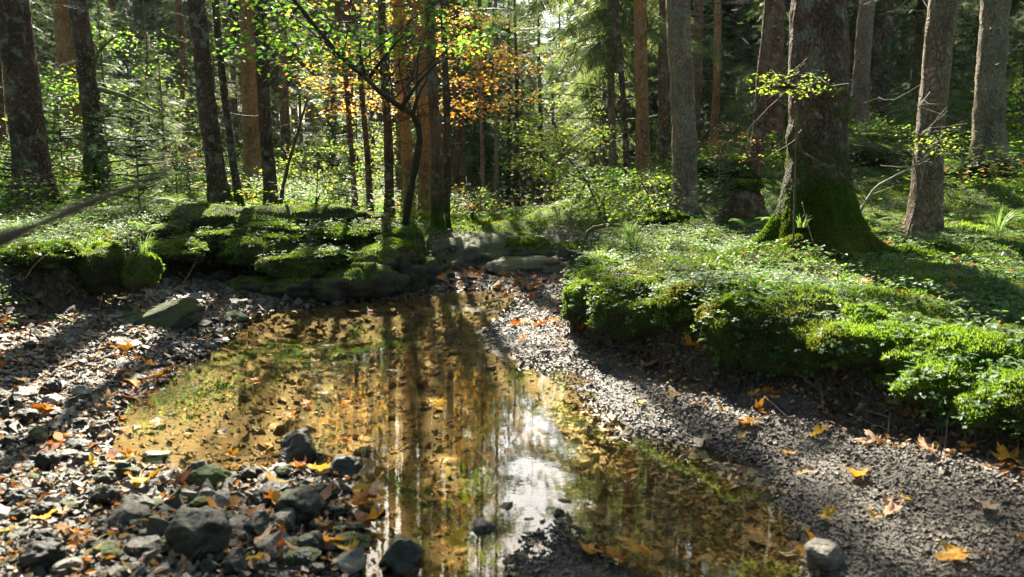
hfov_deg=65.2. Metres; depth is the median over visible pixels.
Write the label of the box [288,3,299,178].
spruce tree
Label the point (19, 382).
stone
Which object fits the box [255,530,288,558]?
stone
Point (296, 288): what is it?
rock
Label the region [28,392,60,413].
maple leaf
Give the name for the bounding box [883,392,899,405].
maple leaf
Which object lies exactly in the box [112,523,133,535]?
stone
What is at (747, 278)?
fern
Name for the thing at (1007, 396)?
moss cushion
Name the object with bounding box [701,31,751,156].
young spruce
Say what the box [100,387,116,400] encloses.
maple leaf
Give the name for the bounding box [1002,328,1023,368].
moss cushion
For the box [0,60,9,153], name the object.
tree
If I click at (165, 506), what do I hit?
stone
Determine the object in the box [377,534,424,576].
stone
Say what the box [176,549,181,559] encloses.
stone
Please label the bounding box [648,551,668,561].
stone
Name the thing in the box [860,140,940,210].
dead branch
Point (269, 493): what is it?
maple leaf
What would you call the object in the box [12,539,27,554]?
stone
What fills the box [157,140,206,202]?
young spruce
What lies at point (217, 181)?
tree
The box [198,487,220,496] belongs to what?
stone
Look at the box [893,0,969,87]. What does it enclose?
spruce tree
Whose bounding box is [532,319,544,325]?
maple leaf
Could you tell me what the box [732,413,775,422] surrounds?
maple leaf
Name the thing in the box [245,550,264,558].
maple leaf
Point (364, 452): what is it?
stone
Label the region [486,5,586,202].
young spruce
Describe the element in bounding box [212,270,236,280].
stone
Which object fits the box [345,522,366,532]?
stone
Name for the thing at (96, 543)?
stone
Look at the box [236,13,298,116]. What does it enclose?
spruce tree
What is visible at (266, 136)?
tree
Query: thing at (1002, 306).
herbs
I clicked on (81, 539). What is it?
maple leaf
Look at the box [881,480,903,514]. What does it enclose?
maple leaf
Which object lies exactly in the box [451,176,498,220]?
leafy shrub
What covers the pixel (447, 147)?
tree
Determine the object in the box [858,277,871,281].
maple leaf
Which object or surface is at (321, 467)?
maple leaf
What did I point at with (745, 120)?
young spruce
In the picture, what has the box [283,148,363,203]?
leafy shrub
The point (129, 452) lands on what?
maple leaf
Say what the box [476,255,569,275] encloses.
limestone ledge
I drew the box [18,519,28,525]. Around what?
stone
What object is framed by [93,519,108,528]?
stone
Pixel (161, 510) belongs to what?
stone
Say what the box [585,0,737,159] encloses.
spruce tree
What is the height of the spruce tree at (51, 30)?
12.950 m
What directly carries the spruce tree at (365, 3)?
on the ground
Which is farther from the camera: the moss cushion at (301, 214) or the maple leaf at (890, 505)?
the moss cushion at (301, 214)
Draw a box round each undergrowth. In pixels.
[0,1,1023,226]
[55,59,1023,215]
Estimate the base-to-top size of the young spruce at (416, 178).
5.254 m
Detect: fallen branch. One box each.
[0,314,71,325]
[39,313,84,324]
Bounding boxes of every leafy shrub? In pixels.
[1,47,98,174]
[92,25,217,168]
[276,142,385,208]
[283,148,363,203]
[290,116,465,196]
[450,173,508,220]
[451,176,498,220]
[550,163,671,223]
[609,173,690,219]
[696,116,773,185]
[715,33,855,251]
[848,114,915,135]
[851,101,1019,237]
[968,77,1023,154]
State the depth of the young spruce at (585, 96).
16.79 m
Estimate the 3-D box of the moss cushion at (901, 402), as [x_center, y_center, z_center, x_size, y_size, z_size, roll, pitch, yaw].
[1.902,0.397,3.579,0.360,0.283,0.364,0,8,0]
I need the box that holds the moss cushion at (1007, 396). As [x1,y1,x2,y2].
[972,368,1023,443]
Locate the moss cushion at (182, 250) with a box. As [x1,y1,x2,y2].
[139,235,211,263]
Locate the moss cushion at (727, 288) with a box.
[696,274,764,325]
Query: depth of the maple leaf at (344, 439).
3.59 m
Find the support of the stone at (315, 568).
on the shingle
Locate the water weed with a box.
[105,347,363,441]
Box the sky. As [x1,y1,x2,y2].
[109,0,577,105]
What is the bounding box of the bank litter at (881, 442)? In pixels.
[0,260,1023,494]
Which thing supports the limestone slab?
on the ground
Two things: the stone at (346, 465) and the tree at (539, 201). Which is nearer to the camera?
the stone at (346, 465)
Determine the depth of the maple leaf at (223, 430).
3.76 m
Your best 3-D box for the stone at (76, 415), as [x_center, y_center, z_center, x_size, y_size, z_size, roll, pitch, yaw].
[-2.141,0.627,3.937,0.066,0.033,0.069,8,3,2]
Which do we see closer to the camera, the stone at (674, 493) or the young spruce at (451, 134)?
the stone at (674, 493)
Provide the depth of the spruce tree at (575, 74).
22.41 m
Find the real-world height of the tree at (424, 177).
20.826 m
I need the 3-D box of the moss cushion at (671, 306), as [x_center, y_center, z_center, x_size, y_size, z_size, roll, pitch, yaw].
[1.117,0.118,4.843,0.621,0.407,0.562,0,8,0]
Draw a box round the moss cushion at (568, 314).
[559,260,616,326]
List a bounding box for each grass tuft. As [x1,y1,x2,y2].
[126,234,155,253]
[589,245,620,257]
[617,218,639,237]
[621,229,646,251]
[648,234,676,250]
[699,254,719,268]
[792,214,807,227]
[970,204,1022,234]
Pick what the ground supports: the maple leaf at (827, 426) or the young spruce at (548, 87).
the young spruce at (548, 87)
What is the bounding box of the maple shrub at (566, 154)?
[488,87,623,215]
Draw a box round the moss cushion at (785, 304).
[732,277,851,378]
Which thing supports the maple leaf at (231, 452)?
on the water
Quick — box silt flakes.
[148,327,573,555]
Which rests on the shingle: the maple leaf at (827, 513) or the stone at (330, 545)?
the stone at (330, 545)
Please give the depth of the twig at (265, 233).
7.88 m
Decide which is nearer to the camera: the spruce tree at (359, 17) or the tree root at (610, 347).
the tree root at (610, 347)
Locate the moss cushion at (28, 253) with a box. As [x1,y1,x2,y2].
[0,234,85,274]
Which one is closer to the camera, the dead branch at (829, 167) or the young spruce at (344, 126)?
the dead branch at (829, 167)
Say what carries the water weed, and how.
on the ground
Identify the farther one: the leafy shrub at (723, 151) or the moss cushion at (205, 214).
the leafy shrub at (723, 151)
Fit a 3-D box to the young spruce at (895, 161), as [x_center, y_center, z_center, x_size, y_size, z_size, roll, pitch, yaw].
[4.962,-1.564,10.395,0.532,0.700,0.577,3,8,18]
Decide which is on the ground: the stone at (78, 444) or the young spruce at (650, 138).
the young spruce at (650, 138)
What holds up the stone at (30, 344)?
on the shingle
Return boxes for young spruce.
[0,133,55,211]
[4,89,104,184]
[5,20,60,135]
[32,8,61,130]
[40,32,111,161]
[45,10,134,155]
[48,0,157,157]
[48,85,125,147]
[52,98,158,200]
[96,0,177,157]
[96,1,129,133]
[97,102,184,213]
[104,28,129,129]
[112,0,195,158]
[119,36,176,169]
[120,0,203,194]
[124,6,196,136]
[124,24,146,137]
[128,12,194,159]
[130,128,225,196]
[151,1,200,148]
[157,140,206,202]
[165,0,242,159]
[165,3,242,163]
[166,16,226,158]
[173,0,241,150]
[218,52,280,160]
[237,0,360,182]
[293,0,395,186]
[294,9,375,191]
[295,71,334,184]
[314,57,383,206]
[326,169,370,208]
[363,122,395,193]
[377,85,470,202]
[394,124,417,194]
[442,56,525,208]
[443,5,543,209]
[450,56,505,200]
[450,107,468,198]
[451,0,575,206]
[467,7,546,200]
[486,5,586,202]
[487,4,577,205]
[503,5,575,166]
[527,0,669,191]
[535,4,580,155]
[544,34,584,182]
[622,61,703,176]
[622,83,657,180]
[670,3,753,156]
[670,20,749,154]
[689,154,752,229]
[701,6,755,154]
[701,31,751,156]
[709,0,790,140]
[714,21,765,161]
[715,0,789,145]
[715,25,753,154]
[723,1,790,154]
[726,19,757,150]
[848,127,869,178]
[849,0,923,98]
[868,8,909,131]
[871,143,909,188]
[896,0,979,125]
[899,0,977,134]
[954,0,979,74]
[954,0,1023,107]
[1007,8,1023,70]
[1008,0,1023,66]
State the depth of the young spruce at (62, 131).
11.81 m
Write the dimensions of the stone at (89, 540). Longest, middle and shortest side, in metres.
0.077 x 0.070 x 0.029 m
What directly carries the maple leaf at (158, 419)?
on the water
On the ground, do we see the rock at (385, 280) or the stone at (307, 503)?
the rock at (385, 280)
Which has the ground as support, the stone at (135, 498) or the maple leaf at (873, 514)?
the maple leaf at (873, 514)
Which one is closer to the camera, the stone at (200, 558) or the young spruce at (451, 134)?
the stone at (200, 558)
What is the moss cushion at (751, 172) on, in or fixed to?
on the ground
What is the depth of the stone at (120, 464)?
3.19 m
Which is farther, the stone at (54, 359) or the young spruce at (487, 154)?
the young spruce at (487, 154)
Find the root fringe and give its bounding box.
[0,250,1023,460]
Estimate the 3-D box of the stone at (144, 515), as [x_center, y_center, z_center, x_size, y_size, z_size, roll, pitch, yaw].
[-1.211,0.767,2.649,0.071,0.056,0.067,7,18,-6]
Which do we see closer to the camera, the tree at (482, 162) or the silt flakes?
the silt flakes
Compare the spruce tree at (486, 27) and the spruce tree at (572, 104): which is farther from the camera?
the spruce tree at (486, 27)
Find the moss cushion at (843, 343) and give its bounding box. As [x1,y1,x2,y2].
[779,301,923,369]
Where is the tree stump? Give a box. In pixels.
[719,178,770,221]
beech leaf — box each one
[37,439,63,453]
[53,432,62,440]
[54,524,67,528]
[105,445,117,460]
[106,369,129,371]
[124,378,140,386]
[149,469,159,476]
[194,495,240,508]
[248,551,269,569]
[254,524,272,544]
[265,472,293,483]
[265,489,279,503]
[320,482,337,499]
[352,483,395,497]
[353,504,370,527]
[361,481,381,494]
[736,464,749,473]
[795,465,815,474]
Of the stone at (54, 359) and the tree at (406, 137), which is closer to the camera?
the stone at (54, 359)
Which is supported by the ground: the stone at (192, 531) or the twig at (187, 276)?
the stone at (192, 531)
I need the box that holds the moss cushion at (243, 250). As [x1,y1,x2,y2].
[210,233,297,265]
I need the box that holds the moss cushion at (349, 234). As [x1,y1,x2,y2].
[305,219,386,245]
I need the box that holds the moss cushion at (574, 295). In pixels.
[558,261,654,321]
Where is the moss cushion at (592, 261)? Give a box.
[573,252,626,273]
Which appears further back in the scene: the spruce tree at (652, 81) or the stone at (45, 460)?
the spruce tree at (652, 81)
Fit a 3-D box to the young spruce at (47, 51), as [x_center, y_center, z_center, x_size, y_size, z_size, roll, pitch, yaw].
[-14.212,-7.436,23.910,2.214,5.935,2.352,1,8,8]
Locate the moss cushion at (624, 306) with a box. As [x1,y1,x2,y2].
[584,267,692,345]
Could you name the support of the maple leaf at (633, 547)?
on the water
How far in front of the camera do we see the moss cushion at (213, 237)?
8.15 m
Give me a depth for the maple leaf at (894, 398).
3.61 m
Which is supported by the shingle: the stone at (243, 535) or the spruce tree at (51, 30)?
the stone at (243, 535)
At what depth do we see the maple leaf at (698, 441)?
3.58 m
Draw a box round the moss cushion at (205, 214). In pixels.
[136,200,246,240]
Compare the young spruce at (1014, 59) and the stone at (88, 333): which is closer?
the stone at (88, 333)
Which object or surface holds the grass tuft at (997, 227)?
on the ground
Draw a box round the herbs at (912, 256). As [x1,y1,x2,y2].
[567,236,1023,369]
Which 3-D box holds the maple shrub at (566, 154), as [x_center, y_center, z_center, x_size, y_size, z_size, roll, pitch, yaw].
[0.657,-2.024,11.965,2.213,1.905,1.989,0,8,0]
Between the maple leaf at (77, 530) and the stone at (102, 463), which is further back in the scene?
the stone at (102, 463)
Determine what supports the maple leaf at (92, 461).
on the ground
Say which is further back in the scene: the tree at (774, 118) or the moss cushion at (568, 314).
the tree at (774, 118)
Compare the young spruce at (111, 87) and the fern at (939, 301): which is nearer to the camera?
the fern at (939, 301)
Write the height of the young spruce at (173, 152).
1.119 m
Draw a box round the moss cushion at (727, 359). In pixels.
[690,290,785,373]
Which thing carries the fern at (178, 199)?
on the ground
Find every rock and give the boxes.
[224,274,272,292]
[259,276,314,299]
[312,267,376,301]
[334,262,349,268]
[347,261,410,298]
[392,256,427,294]
[415,257,439,285]
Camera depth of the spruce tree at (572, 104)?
30.16 m
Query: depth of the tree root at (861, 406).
3.80 m
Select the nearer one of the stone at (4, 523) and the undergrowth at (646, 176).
the stone at (4, 523)
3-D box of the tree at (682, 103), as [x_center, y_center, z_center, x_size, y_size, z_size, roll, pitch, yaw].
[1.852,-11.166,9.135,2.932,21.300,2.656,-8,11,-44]
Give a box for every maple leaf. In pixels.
[0,316,9,323]
[0,357,13,367]
[0,520,27,530]
[11,475,27,486]
[14,376,34,381]
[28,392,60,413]
[30,509,57,518]
[38,338,53,344]
[43,438,63,443]
[56,502,73,519]
[70,527,98,534]
[74,535,94,545]
[81,452,99,470]
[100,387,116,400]
[115,337,141,352]
[115,425,129,429]
[117,446,149,456]
[127,463,151,482]
[135,388,148,400]
[141,355,158,364]
[143,508,180,519]
[147,371,167,375]
[152,417,169,421]
[161,468,191,487]
[163,329,174,338]
[175,547,200,573]
[182,453,205,469]
[216,427,228,433]
[222,443,238,456]
[222,538,249,552]
[229,532,257,543]
[234,506,272,515]
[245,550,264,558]
[250,375,261,379]
[263,487,271,497]
[276,524,290,546]
[280,406,295,416]
[283,538,312,560]
[292,457,305,466]
[298,463,330,470]
[300,398,316,404]
[314,517,329,525]
[323,534,344,540]
[326,433,352,442]
[333,483,373,505]
[336,531,358,550]
[337,397,351,404]
[346,505,387,523]
[349,489,369,506]
[357,423,374,438]
[358,472,382,499]
[359,451,375,473]
[370,447,387,459]
[418,396,445,401]
[431,514,455,535]
[433,523,467,547]
[505,317,521,324]
[520,291,537,299]
[520,315,531,322]
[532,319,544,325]
[561,532,603,553]
[598,545,647,565]
[615,535,666,556]
[628,358,659,365]
[665,387,678,396]
[684,332,702,347]
[689,432,718,446]
[699,342,707,353]
[717,402,728,412]
[728,374,744,382]
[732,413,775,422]
[732,431,746,438]
[747,388,759,396]
[751,397,771,413]
[760,384,780,393]
[780,384,797,393]
[780,446,796,453]
[794,529,831,556]
[801,424,825,437]
[815,499,837,519]
[820,422,830,431]
[843,464,871,476]
[855,429,897,445]
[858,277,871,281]
[862,505,880,517]
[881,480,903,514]
[882,396,902,405]
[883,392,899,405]
[893,287,912,293]
[898,408,906,415]
[906,402,919,416]
[915,434,939,458]
[933,537,991,560]
[960,440,986,447]
[971,492,999,508]
[989,442,1023,465]
[1001,526,1023,538]
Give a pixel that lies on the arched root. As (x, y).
(591, 229)
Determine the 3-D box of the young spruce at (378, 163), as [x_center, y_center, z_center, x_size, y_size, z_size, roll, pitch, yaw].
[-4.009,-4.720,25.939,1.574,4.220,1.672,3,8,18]
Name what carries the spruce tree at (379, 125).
on the ground
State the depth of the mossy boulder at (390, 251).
8.10 m
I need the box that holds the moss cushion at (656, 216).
[632,209,690,227]
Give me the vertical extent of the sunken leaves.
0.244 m
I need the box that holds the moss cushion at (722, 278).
[696,276,746,306]
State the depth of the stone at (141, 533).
2.53 m
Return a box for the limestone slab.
[426,233,512,269]
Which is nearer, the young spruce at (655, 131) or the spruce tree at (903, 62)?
the young spruce at (655, 131)
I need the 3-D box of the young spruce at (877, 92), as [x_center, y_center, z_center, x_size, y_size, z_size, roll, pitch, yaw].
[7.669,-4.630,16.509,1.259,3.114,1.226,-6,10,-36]
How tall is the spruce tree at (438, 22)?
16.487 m
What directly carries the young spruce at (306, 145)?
on the ground
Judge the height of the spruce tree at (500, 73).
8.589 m
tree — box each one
[0,0,96,207]
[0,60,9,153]
[2,0,53,131]
[30,0,106,130]
[30,0,122,103]
[32,0,83,178]
[33,0,142,63]
[64,0,179,193]
[87,0,131,127]
[89,0,186,100]
[97,0,140,105]
[98,0,192,128]
[128,3,192,82]
[133,0,240,136]
[142,0,278,205]
[158,0,273,122]
[163,0,246,206]
[175,0,239,161]
[187,0,234,204]
[189,0,301,104]
[206,0,517,226]
[219,0,319,200]
[227,0,240,161]
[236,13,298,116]
[238,1,311,140]
[265,0,333,113]
[265,0,377,144]
[267,0,278,166]
[275,0,294,178]
[277,0,341,145]
[278,12,334,142]
[279,0,563,217]
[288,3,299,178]
[291,0,415,208]
[305,0,387,124]
[314,0,389,105]
[324,0,380,152]
[333,0,344,187]
[344,0,355,199]
[349,0,456,211]
[358,1,391,160]
[361,1,439,133]
[368,0,377,207]
[373,0,490,234]
[375,0,499,197]
[390,2,395,187]
[393,0,416,215]
[393,19,402,212]
[403,0,410,122]
[407,0,548,212]
[410,0,500,166]
[411,0,417,192]
[411,0,494,216]
[422,0,451,229]
[427,0,524,202]
[440,23,443,180]
[441,0,495,215]
[459,0,466,216]
[471,0,504,125]
[486,0,557,207]
[490,0,528,145]
[490,0,537,184]
[491,0,532,212]
[491,0,736,187]
[492,0,544,162]
[507,0,573,207]
[514,0,670,185]
[528,0,549,125]
[533,22,569,203]
[536,3,583,193]
[541,1,579,110]
[542,14,608,190]
[547,0,692,183]
[568,6,704,177]
[570,0,740,169]
[576,0,668,192]
[582,0,651,187]
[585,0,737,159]
[591,31,597,188]
[618,96,621,182]
[656,0,669,179]
[663,0,764,215]
[691,0,762,146]
[691,0,763,139]
[691,3,757,130]
[692,0,703,159]
[703,0,721,152]
[704,0,786,151]
[705,0,785,79]
[718,0,947,264]
[725,0,852,118]
[733,0,787,176]
[788,0,925,87]
[847,0,924,76]
[848,0,874,133]
[851,0,925,124]
[855,0,973,240]
[868,0,882,116]
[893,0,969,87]
[895,1,908,69]
[944,0,1023,179]
[958,0,1023,123]
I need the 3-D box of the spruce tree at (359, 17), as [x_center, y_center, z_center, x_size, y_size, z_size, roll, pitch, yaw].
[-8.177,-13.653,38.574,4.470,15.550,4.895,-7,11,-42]
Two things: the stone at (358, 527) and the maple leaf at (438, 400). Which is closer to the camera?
the stone at (358, 527)
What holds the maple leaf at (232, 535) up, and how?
on the stone at (233, 543)
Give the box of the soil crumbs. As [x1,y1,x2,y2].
[0,232,1023,472]
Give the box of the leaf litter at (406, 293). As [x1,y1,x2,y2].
[0,89,1022,576]
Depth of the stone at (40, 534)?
2.42 m
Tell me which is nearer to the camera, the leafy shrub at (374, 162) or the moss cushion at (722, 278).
the moss cushion at (722, 278)
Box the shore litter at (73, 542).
[0,292,410,576]
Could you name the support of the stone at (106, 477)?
on the ground
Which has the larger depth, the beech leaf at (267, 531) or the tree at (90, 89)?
the tree at (90, 89)
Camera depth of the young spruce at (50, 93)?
20.26 m
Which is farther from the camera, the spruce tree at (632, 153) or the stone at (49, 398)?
the spruce tree at (632, 153)
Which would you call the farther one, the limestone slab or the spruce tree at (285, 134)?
the spruce tree at (285, 134)
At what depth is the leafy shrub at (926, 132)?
6.67 m
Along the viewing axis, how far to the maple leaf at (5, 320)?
5.56 m
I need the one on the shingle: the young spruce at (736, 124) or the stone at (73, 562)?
the stone at (73, 562)
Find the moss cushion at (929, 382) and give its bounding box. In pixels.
[881,347,988,426]
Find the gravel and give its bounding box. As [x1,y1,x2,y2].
[217,272,1023,576]
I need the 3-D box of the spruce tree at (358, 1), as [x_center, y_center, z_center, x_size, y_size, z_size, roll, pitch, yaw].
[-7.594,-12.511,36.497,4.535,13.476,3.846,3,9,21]
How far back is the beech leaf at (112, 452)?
3.42 m
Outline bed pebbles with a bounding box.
[95,285,820,576]
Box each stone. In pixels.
[0,435,18,446]
[0,504,13,519]
[0,519,10,527]
[0,526,33,541]
[3,488,30,503]
[4,557,15,565]
[5,443,17,448]
[9,507,31,521]
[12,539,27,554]
[13,408,39,422]
[16,461,39,472]
[16,492,36,502]
[17,381,28,384]
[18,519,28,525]
[18,539,67,569]
[19,463,36,472]
[23,341,36,348]
[25,472,38,478]
[28,426,47,443]
[28,487,41,496]
[28,529,61,542]
[32,502,56,517]
[33,450,60,470]
[39,378,61,393]
[39,472,53,476]
[40,394,61,406]
[42,262,59,267]
[43,496,54,501]
[44,475,54,481]
[46,421,61,437]
[46,481,53,486]
[47,356,62,362]
[48,557,80,572]
[55,503,76,509]
[57,449,77,459]
[59,380,67,391]
[60,496,75,502]
[60,501,79,508]
[61,353,70,358]
[65,438,94,450]
[66,436,81,439]
[66,482,73,491]
[67,452,94,465]
[67,509,73,514]
[69,356,79,362]
[69,413,83,417]
[71,385,91,395]
[71,417,88,426]
[72,536,96,543]
[78,542,90,549]
[81,447,94,453]
[82,331,97,337]
[88,484,123,505]
[88,539,121,561]
[90,539,103,547]
[93,471,116,483]
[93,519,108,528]
[93,526,106,534]
[99,461,106,466]
[100,529,108,538]
[104,465,140,474]
[107,502,150,526]
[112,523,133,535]
[115,461,131,475]
[118,360,130,365]
[119,535,130,540]
[120,494,154,506]
[120,562,141,576]
[121,298,206,329]
[122,311,141,318]
[124,340,141,347]
[124,535,160,553]
[128,376,142,381]
[128,518,144,533]
[138,511,152,518]
[139,528,146,536]
[140,450,172,460]
[140,542,158,552]
[146,515,169,536]
[147,478,160,486]
[150,498,163,510]
[152,471,173,484]
[156,504,176,513]
[157,508,167,514]
[157,539,171,556]
[164,506,232,559]
[165,514,173,521]
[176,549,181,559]
[182,495,190,502]
[186,459,207,477]
[188,464,231,487]
[188,495,208,507]
[188,554,205,563]
[197,557,219,575]
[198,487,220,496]
[207,492,230,509]
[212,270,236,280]
[212,551,226,563]
[214,341,222,347]
[219,547,252,576]
[223,310,248,321]
[227,538,238,548]
[229,471,239,479]
[229,515,249,526]
[232,522,244,529]
[234,530,248,545]
[239,468,256,479]
[242,510,274,536]
[251,558,268,574]
[252,466,264,473]
[252,484,280,506]
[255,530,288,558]
[257,471,276,483]
[263,481,276,485]
[267,462,289,471]
[272,507,295,532]
[274,485,325,526]
[275,466,290,476]
[277,546,320,565]
[278,428,321,464]
[279,551,288,561]
[289,537,298,545]
[292,548,311,566]
[293,531,324,551]
[302,477,317,484]
[308,563,324,574]
[313,483,338,497]
[322,539,338,552]
[328,454,363,479]
[329,506,347,519]
[331,547,365,576]
[333,531,370,552]
[335,525,346,532]
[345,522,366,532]
[352,446,382,464]
[360,506,386,520]
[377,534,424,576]
[464,518,500,538]
[553,508,564,517]
[639,450,646,457]
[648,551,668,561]
[657,523,671,528]
[668,491,680,494]
[692,543,703,550]
[703,553,714,561]
[708,566,731,576]
[710,511,720,516]
[731,543,741,547]
[744,501,756,509]
[749,530,776,545]
[766,519,777,522]
[768,542,780,547]
[803,537,845,571]
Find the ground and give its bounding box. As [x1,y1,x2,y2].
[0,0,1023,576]
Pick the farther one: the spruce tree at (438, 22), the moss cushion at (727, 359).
the spruce tree at (438, 22)
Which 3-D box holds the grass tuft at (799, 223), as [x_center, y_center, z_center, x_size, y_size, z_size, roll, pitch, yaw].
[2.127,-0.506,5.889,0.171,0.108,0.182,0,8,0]
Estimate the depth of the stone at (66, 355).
4.98 m
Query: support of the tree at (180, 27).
on the ground
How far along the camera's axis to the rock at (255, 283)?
7.79 m
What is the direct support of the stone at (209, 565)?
on the ground
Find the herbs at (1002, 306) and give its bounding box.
[0,199,1023,439]
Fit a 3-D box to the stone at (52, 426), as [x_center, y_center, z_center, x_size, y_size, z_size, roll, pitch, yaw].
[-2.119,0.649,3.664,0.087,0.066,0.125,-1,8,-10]
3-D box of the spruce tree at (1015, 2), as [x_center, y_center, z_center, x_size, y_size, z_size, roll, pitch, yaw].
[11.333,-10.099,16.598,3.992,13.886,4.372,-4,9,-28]
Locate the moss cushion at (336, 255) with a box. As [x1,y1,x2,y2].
[295,243,353,263]
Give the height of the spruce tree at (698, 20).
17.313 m
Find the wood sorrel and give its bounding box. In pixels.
[0,128,1023,361]
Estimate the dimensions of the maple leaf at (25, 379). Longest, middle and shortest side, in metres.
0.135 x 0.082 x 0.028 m
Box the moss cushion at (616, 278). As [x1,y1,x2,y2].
[611,273,628,280]
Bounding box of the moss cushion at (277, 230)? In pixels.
[244,218,310,245]
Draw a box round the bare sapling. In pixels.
[273,99,307,204]
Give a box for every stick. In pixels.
[351,209,389,251]
[354,202,391,217]
[544,358,589,368]
[563,338,610,359]
[764,396,807,429]
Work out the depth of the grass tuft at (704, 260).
5.61 m
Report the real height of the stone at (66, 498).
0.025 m
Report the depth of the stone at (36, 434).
3.56 m
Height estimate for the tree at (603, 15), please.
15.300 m
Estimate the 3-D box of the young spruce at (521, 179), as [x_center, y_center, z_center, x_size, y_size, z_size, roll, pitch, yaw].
[0.489,-7.122,27.460,3.700,9.337,3.482,-4,9,-25]
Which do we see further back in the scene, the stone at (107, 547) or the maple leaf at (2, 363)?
the maple leaf at (2, 363)
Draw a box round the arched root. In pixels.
[581,223,623,249]
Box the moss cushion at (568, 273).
[559,254,601,282]
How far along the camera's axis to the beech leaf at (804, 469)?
3.13 m
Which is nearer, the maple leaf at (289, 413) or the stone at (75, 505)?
the stone at (75, 505)
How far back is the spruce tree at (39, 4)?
22.16 m
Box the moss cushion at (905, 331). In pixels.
[851,315,929,405]
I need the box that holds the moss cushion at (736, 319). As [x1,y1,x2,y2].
[690,285,776,351]
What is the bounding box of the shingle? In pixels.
[0,270,488,576]
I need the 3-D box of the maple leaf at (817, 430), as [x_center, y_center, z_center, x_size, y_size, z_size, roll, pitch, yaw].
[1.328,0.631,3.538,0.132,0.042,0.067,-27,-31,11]
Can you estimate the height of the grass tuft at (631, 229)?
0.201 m
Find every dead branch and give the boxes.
[763,91,870,201]
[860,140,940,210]
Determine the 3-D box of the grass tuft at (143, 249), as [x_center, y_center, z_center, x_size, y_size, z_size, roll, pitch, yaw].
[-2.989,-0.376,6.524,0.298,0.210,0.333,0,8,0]
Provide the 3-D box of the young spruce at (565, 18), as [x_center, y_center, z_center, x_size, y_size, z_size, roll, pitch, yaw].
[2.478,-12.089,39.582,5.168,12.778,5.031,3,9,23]
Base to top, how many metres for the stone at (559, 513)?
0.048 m
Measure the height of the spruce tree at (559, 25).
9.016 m
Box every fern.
[47,204,118,218]
[107,222,180,232]
[149,194,196,202]
[729,219,765,227]
[742,274,784,294]
[764,251,791,261]
[780,260,818,269]
[829,283,888,294]
[863,213,903,222]
[897,311,946,323]
[916,299,957,308]
[920,295,972,305]
[949,207,1023,221]
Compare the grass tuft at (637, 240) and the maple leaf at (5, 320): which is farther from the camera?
the grass tuft at (637, 240)
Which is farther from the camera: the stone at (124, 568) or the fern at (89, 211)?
the fern at (89, 211)
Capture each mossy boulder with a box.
[68,240,129,294]
[120,250,164,291]
[347,237,427,268]
[383,226,426,248]
[504,235,556,255]
[550,240,582,256]
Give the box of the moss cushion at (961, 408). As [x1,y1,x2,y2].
[935,356,1023,440]
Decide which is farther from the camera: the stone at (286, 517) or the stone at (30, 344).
the stone at (30, 344)
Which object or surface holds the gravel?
on the ground
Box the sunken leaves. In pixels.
[145,336,762,576]
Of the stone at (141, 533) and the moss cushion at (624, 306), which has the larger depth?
the moss cushion at (624, 306)
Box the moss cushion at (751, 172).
[697,154,761,183]
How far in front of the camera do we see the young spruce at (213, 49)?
16.77 m
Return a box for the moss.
[0,74,1023,368]
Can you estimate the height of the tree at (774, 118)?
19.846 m
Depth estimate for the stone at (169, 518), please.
2.57 m
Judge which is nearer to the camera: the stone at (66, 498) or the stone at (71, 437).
the stone at (66, 498)
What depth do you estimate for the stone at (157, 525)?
2.53 m
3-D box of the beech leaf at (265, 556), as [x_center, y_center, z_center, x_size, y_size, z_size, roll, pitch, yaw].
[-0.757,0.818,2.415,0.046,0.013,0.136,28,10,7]
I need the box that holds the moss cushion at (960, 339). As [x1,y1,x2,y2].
[879,318,1021,378]
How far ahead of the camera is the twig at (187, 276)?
6.66 m
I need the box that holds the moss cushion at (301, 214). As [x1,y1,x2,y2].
[229,203,399,232]
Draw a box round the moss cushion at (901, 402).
[899,350,930,413]
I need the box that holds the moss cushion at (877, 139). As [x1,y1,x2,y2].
[848,130,914,167]
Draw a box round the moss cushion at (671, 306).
[646,276,716,331]
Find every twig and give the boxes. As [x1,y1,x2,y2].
[0,167,171,247]
[22,255,44,283]
[170,254,203,296]
[263,214,268,253]
[802,203,813,242]
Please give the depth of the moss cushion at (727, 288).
4.54 m
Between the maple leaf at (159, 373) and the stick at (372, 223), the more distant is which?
the stick at (372, 223)
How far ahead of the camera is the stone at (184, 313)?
6.14 m
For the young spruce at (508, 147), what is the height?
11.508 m
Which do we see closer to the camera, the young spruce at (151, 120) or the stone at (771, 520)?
the stone at (771, 520)
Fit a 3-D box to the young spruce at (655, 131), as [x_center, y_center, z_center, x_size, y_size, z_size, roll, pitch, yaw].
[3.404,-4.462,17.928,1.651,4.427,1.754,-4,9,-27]
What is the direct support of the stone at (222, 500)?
on the shingle
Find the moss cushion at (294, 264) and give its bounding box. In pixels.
[248,248,337,279]
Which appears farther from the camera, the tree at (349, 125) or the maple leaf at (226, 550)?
the tree at (349, 125)
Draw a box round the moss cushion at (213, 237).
[171,224,251,254]
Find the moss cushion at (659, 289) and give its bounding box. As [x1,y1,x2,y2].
[639,278,696,299]
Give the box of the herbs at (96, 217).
[0,201,453,254]
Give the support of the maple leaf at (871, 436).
on the ground
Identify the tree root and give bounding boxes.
[582,318,622,359]
[671,343,708,367]
[767,361,794,394]
[798,373,828,409]
[848,342,903,410]
[849,411,890,457]
[938,417,950,477]
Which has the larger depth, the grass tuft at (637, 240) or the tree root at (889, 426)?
the grass tuft at (637, 240)
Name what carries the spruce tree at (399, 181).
on the ground
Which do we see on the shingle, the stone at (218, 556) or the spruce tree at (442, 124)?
the stone at (218, 556)
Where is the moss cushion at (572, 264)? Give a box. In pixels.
[563,251,600,274]

